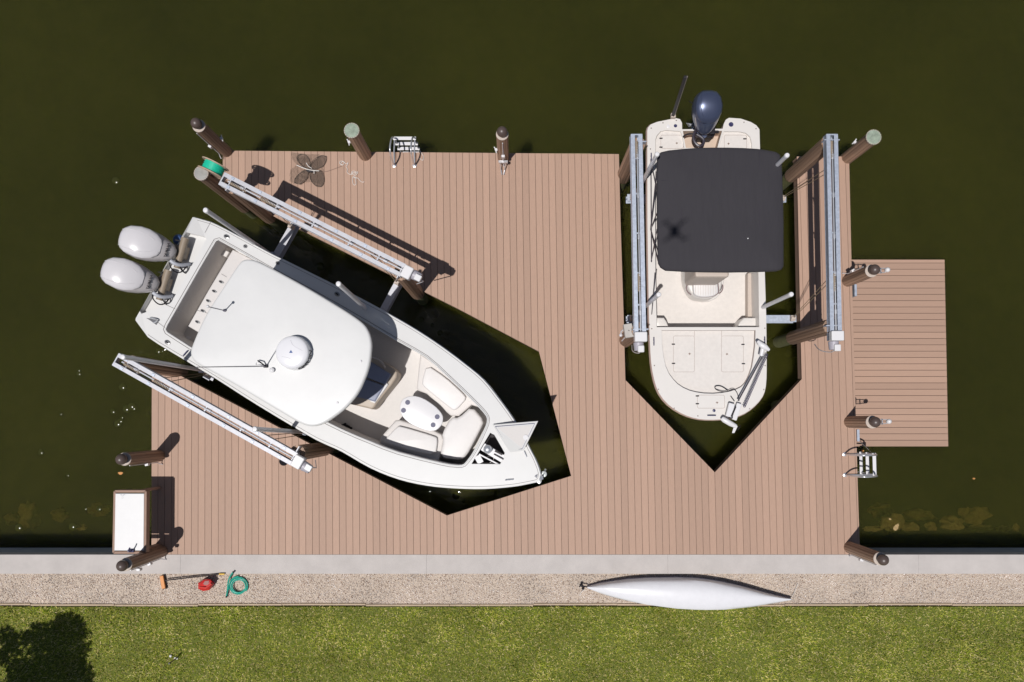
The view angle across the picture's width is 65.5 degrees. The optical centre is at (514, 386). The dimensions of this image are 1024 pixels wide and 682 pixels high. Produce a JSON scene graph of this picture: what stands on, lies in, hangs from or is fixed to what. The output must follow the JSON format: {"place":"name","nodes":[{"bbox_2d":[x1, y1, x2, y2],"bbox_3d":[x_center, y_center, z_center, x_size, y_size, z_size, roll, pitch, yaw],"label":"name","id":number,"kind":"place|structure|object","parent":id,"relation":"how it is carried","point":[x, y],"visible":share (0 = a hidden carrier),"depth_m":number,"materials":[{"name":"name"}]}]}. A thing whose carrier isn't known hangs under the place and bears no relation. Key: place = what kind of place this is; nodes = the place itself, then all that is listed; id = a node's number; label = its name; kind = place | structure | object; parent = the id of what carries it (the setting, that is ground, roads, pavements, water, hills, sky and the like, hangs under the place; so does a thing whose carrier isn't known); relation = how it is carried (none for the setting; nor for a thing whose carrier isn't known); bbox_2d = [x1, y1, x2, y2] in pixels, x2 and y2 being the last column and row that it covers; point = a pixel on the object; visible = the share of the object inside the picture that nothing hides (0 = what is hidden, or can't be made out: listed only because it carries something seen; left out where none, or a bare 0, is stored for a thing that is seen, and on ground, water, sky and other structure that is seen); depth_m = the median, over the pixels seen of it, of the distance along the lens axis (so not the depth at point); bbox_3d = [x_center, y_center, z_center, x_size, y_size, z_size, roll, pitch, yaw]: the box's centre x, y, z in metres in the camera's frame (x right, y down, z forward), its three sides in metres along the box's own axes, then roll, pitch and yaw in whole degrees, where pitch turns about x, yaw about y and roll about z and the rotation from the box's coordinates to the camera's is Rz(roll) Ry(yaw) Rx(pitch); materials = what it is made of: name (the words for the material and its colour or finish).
{"place":"outdoors","nodes":[
{"label":"outdoors","id":0,"kind":"place"},
{"bbox_2d":[0,0,1023,547],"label":"water","id":1,"kind":"structure","parent":0,"point":[96,96],"depth_m":18.77,"materials":[{"name":"green liquid"}]},
{"bbox_2d":[115,450,164,465],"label":"mooring pile","id":2,"kind":"object","parent":1,"relation":"in","point":[146,458],"visible":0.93,"depth_m":16.19,"materials":[{"name":"brown wood"}]},
{"bbox_2d":[116,545,167,570],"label":"mooring pile","id":3,"kind":"object","parent":1,"relation":"in","point":[137,560],"visible":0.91,"depth_m":16.04,"materials":[{"name":"brown wood"}]},
{"bbox_2d":[124,355,202,378],"bbox_3d":[-7.356,-0.319,18.141,0.300,5.980,0.308,0,88,0],"label":"lift pile","id":4,"kind":"object","parent":1,"relation":"in","point":[166,370],"visible":0.39,"depth_m":16.70,"materials":[{"name":"brown wood"}]},
{"bbox_2d":[112,353,316,472],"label":"lift beam","id":5,"kind":"structure","parent":4,"relation":"on","point":[300,462],"depth_m":15.10,"materials":[{"name":"metal"}]},
{"bbox_2d":[279,460,286,465],"bbox_3d":[-4.420,1.454,15.385,0.308,0.384,0.162,0,88,0],"label":"flood lamp","id":6,"kind":"object","parent":5,"relation":"hanging from","point":[282,463],"visible":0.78,"depth_m":15.40,"materials":[{"name":"black plastic"}]},
{"bbox_2d":[190,118,233,158],"bbox_3d":[-6.342,-5.133,18.554,0.378,5.573,0.261,-32,88,-1],"label":"mooring pile","id":7,"kind":"object","parent":1,"relation":"in","point":[207,133],"visible":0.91,"depth_m":16.51,"materials":[{"name":"brown wood"}]},
{"bbox_2d":[194,167,256,218],"bbox_3d":[-6.137,-4.049,18.431,0.286,5.724,0.286,0,88,0],"label":"mooring pile","id":8,"kind":"object","parent":1,"relation":"in","point":[206,178],"visible":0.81,"depth_m":16.28,"materials":[{"name":"brown wood"}]},
{"bbox_2d":[197,156,228,179],"bbox_3d":[-5.948,-4.284,15.701,0.540,0.540,0.245,25,88,1],"label":"line spool","id":9,"kind":"object","parent":8,"relation":"attached to","point":[214,168],"visible":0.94,"depth_m":15.54,"materials":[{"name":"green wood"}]},
{"bbox_2d":[15,177,465,530],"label":"floating leaves","id":10,"kind":"object","parent":1,"relation":"on","point":[132,406],"visible":0.87,"depth_m":18.48,"materials":[{"name":"yellow"}]},
{"bbox_2d":[224,180,286,232],"bbox_3d":[-5.463,-3.747,18.255,0.300,6.050,0.308,0,88,0],"label":"lift pile","id":11,"kind":"object","parent":1,"relation":"in","point":[270,219],"visible":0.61,"depth_m":16.93,"materials":[{"name":"brown wood"}]},
{"bbox_2d":[289,442,340,460],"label":"lift pile","id":12,"kind":"object","parent":1,"relation":"in","point":[313,450],"visible":0.63,"depth_m":15.98,"materials":[{"name":"brown wood"}]},
{"bbox_2d":[344,123,371,170],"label":"mooring pile","id":13,"kind":"object","parent":1,"relation":"in","point":[353,134],"visible":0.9,"depth_m":16.46,"materials":[{"name":"brown wood"}]},
{"bbox_2d":[394,266,428,304],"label":"lift pile","id":14,"kind":"object","parent":1,"relation":"in","point":[413,289],"visible":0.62,"depth_m":16.61,"materials":[{"name":"brown wood"}]},
{"bbox_2d":[218,172,423,283],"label":"lift beam","id":15,"kind":"structure","parent":14,"relation":"on","point":[407,272],"depth_m":15.18,"materials":[{"name":"metal"}]},
{"bbox_2d":[165,205,299,380],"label":"cradle beam","id":16,"kind":"structure","parent":15,"relation":"attached to","point":[287,238],"depth_m":16.82,"materials":[{"name":"metal"}]},
{"bbox_2d":[120,354,203,372],"bbox_3d":[-6.555,-0.418,15.022,0.120,3.440,0.120,0,88,0],"label":"guide pole","id":17,"kind":"object","parent":16,"relation":"attached to","point":[143,360],"visible":0.94,"depth_m":14.61,"materials":[{"name":"white plastic"}]},
{"bbox_2d":[203,207,273,253],"bbox_3d":[-5.135,-2.849,15.028,0.120,3.640,0.120,0,88,0],"label":"guide pole","id":18,"kind":"object","parent":16,"relation":"attached to","point":[226,224],"visible":0.87,"depth_m":14.34,"materials":[{"name":"white plastic"}]},
{"bbox_2d":[264,254,401,440],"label":"cradle beam","id":19,"kind":"structure","parent":15,"relation":"attached to","point":[390,298],"depth_m":16.77,"materials":[{"name":"metal"}]},
{"bbox_2d":[252,426,304,433],"bbox_3d":[-4.365,0.845,15.017,0.120,3.340,0.206,0,88,0],"label":"guide pole","id":20,"kind":"object","parent":19,"relation":"attached to","point":[264,429],"visible":0.88,"depth_m":14.43,"materials":[{"name":"white plastic"}]},
{"bbox_2d":[100,217,546,488],"bbox_3d":[-3.552,-0.465,14.238,9.351,5.209,2.845,29,88,1],"label":"console boat","id":21,"kind":"object","parent":19,"relation":"on","point":[372,386],"visible":1,"depth_m":15.33,"materials":[{"name":"white plastic"}]},
{"bbox_2d":[336,281,367,309],"bbox_3d":[-2.915,-1.561,14.972,0.120,3.640,0.206,0,88,0],"label":"guide pole","id":22,"kind":"object","parent":19,"relation":"attached to","point":[342,287],"visible":0.82,"depth_m":14.08,"materials":[{"name":"white plastic"}]},
{"bbox_2d":[494,126,508,179],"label":"mooring pile","id":23,"kind":"object","parent":1,"relation":"in","point":[502,150],"visible":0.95,"depth_m":16.50,"materials":[{"name":"brown wood"}]},
{"bbox_2d":[151,151,859,553],"bbox_3d":[-0.268,-0.705,19.199,15.419,3.700,8.824,0,88,0],"label":"dock","id":24,"kind":"object","parent":1,"relation":"in","point":[775,481],"visible":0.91,"depth_m":17.28,"materials":[{"name":"brown wood"}]},
{"bbox_2d":[112,487,160,553],"bbox_3d":[-7.867,2.787,16.616,0.694,1.158,1.293,0,88,0],"label":"cleaning table","id":25,"kind":"object","parent":24,"relation":"on","point":[131,521],"visible":1,"depth_m":16.27,"materials":[{"name":"white plastic"}]},
{"bbox_2d":[290,153,359,186],"bbox_3d":[-4.127,-4.761,17.479,1.650,0.097,0.775,0,88,0],"label":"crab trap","id":26,"kind":"object","parent":24,"relation":"on","point":[309,171],"visible":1,"depth_m":17.49,"materials":[{"name":"black metal"}]},
{"bbox_2d":[389,136,423,167],"bbox_3d":[-2.345,-5.139,17.963,0.694,2.155,0.682,0,88,0],"label":"dock ladder","id":27,"kind":"object","parent":24,"relation":"attached to","point":[411,143],"visible":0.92,"depth_m":17.52,"materials":[{"name":"metal"}]},
{"bbox_2d":[843,444,877,477],"bbox_3d":[7.468,1.601,17.670,0.731,2.155,0.755,0,88,0],"label":"dock ladder","id":28,"kind":"object","parent":24,"relation":"attached to","point":[862,474],"visible":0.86,"depth_m":17.21,"materials":[{"name":"metal"}]},
{"bbox_2d":[618,138,646,193],"bbox_3d":[2.416,-4.638,18.404,0.300,5.830,0.308,0,88,0],"label":"lift pile","id":29,"kind":"object","parent":1,"relation":"in","point":[624,173],"visible":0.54,"depth_m":16.89,"materials":[{"name":"brown wood"}]},
{"bbox_2d":[630,134,646,353],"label":"lift beam","id":30,"kind":"structure","parent":29,"relation":"on","point":[638,278],"depth_m":15.39,"materials":[{"name":"metal"}]},
{"bbox_2d":[626,281,825,322],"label":"cradle beam","id":31,"kind":"structure","parent":30,"relation":"attached to","point":[774,318],"depth_m":17.25,"materials":[{"name":"metal"}]},
{"bbox_2d":[638,292,660,317],"bbox_3d":[2.620,-1.608,15.875,0.120,2.840,0.120,0,88,0],"label":"guide pole","id":32,"kind":"object","parent":31,"relation":"attached to","point":[654,298],"visible":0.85,"depth_m":14.94,"materials":[{"name":"white plastic"}]},
{"bbox_2d":[646,75,783,432],"bbox_3d":[3.899,-2.451,15.756,2.429,2.872,6.747,0,88,0],"label":"bay boat","id":33,"kind":"object","parent":31,"relation":"on","point":[714,229],"visible":0.99,"depth_m":16.05,"materials":[{"name":"beige plastic"}]},
{"bbox_2d":[761,292,793,308],"bbox_3d":[5.030,-1.613,15.875,0.120,2.840,0.120,0,88,0],"label":"guide pole","id":34,"kind":"object","parent":31,"relation":"attached to","point":[779,299],"visible":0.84,"depth_m":15.12,"materials":[{"name":"white plastic"}]},
{"bbox_2d":[626,165,831,203],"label":"cradle beam","id":35,"kind":"structure","parent":30,"relation":"attached to","point":[628,199],"depth_m":17.25,"materials":[{"name":"metal"}]},
{"bbox_2d":[636,152,659,199],"bbox_3d":[2.611,-4.193,15.988,0.120,2.840,0.120,0,88,0],"label":"guide pole","id":36,"kind":"object","parent":35,"relation":"on","point":[652,162],"visible":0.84,"depth_m":15.19,"materials":[{"name":"white plastic"}]},
{"bbox_2d":[776,153,789,166],"bbox_3d":[4.992,-4.173,15.987,0.120,2.840,0.120,0,88,0],"label":"guide pole","id":37,"kind":"object","parent":35,"relation":"on","point":[782,159],"visible":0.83,"depth_m":14.76,"materials":[{"name":"white plastic"}]},
{"bbox_2d":[619,322,648,347],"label":"lift pile","id":38,"kind":"object","parent":1,"relation":"in","point":[626,342],"visible":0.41,"depth_m":16.53,"materials":[{"name":"brown wood"}]},
{"bbox_2d":[619,323,633,340],"bbox_3d":[2.194,-1.064,15.749,0.240,0.428,0.295,-9,88,0],"label":"control box","id":39,"kind":"object","parent":38,"relation":"attached to","point":[627,330],"visible":1,"depth_m":15.54,"materials":[{"name":"white plastic"}]},
{"bbox_2d":[773,320,837,347],"bbox_3d":[6.152,-1.046,18.248,0.300,5.830,0.308,0,88,0],"label":"lift pile","id":40,"kind":"object","parent":1,"relation":"in","point":[809,332],"visible":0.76,"depth_m":16.66,"materials":[{"name":"brown wood"}]},
{"bbox_2d":[814,134,843,352],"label":"lift beam","id":41,"kind":"structure","parent":40,"relation":"on","point":[832,257],"depth_m":15.41,"materials":[{"name":"metal"}]},
{"bbox_2d":[782,138,839,189],"bbox_3d":[6.178,-4.674,18.406,0.300,5.830,0.308,0,88,0],"label":"lift pile","id":42,"kind":"object","parent":1,"relation":"in","point":[807,161],"visible":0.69,"depth_m":16.73,"materials":[{"name":"brown wood"}]},
{"bbox_2d":[840,129,880,163],"bbox_3d":[7.320,-4.999,18.798,0.352,5.074,0.336,0,88,0],"label":"mooring pile","id":43,"kind":"object","parent":1,"relation":"in","point":[863,144],"visible":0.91,"depth_m":16.65,"materials":[{"name":"brown wood"}]},
{"bbox_2d":[842,264,889,286],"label":"mooring pile","id":44,"kind":"object","parent":1,"relation":"in","point":[861,274],"visible":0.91,"depth_m":16.51,"materials":[{"name":"brown wood"}]},
{"bbox_2d":[844,541,888,565],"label":"mooring pile","id":45,"kind":"object","parent":1,"relation":"in","point":[873,556],"visible":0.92,"depth_m":16.17,"materials":[{"name":"brown wood"}]},
{"bbox_2d":[844,416,891,427],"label":"mooring pile","id":46,"kind":"object","parent":1,"relation":"in","point":[862,422],"visible":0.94,"depth_m":16.34,"materials":[{"name":"brown wood"}]},
{"bbox_2d":[889,518,898,530],"bbox_3d":[8.779,3.162,18.524,0.567,0.356,0.471,15,88,1],"label":"submerged rock","id":47,"kind":"object","parent":1,"relation":"in","point":[895,527],"visible":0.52,"depth_m":18.37,"materials":[{"name":"beige stone"}]},
{"bbox_2d":[851,260,947,445],"bbox_3d":[8.641,-0.780,18.029,2.492,1.415,4.282,0,88,0],"label":"floating dock","id":48,"kind":"object","parent":1,"relation":"on","point":[885,348],"visible":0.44,"depth_m":18.21,"materials":[{"name":"composite decking"},{"name":"timber"}]},
{"bbox_2d":[0,604,1023,681],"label":"lawn","id":49,"kind":"structure","parent":0,"point":[495,632],"depth_m":17.10,"materials":[{"name":"plant"}]},
{"bbox_2d":[0,574,1023,605],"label":"gravel strip","id":50,"kind":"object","parent":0,"point":[299,592],"visible":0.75,"depth_m":17.16,"materials":[{"name":"beige gravel"}]},
{"bbox_2d":[160,573,224,588],"bbox_3d":[-6.911,4.088,17.102,1.371,0.094,0.294,-10,88,0],"label":"push broom","id":51,"kind":"object","parent":50,"relation":"on","point":[163,580],"visible":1,"depth_m":17.07,"materials":[{"name":"orange wood"}]},
{"bbox_2d":[198,578,214,590],"bbox_3d":[-6.593,4.241,16.989,0.331,0.285,0.262,0,88,0],"label":"fuel jug","id":52,"kind":"object","parent":50,"relation":"on","point":[206,584],"visible":1,"depth_m":16.93,"materials":[{"name":"red plastic"}]},
{"bbox_2d":[226,571,247,597],"bbox_3d":[-5.967,4.249,17.087,0.480,0.082,0.574,0,88,0],"label":"garden hose","id":53,"kind":"object","parent":50,"relation":"on","point":[230,586],"visible":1,"depth_m":17.08,"materials":[{"name":"teal rubber"}]},
{"bbox_2d":[0,603,1023,605],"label":"lawn edging","id":54,"kind":"object","parent":50,"relation":"on","point":[628,604],"visible":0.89,"depth_m":17.10,"materials":[{"name":"grey concrete"}]},
{"bbox_2d":[579,576,797,609],"bbox_3d":[3.736,4.426,16.921,4.721,0.415,0.695,0,88,0],"label":"canoe","id":55,"kind":"object","parent":50,"relation":"on","point":[692,593],"visible":1,"depth_m":16.78,"materials":[{"name":"white plastic"}]},
{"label":"canal bed","id":56,"kind":"structure","parent":0,"visible":0},
{"bbox_2d":[0,548,1023,573],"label":"seawall","id":57,"kind":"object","parent":56,"relation":"on","point":[901,560],"visible":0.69,"depth_m":17.15,"materials":[{"name":"concrete"}]}
]}

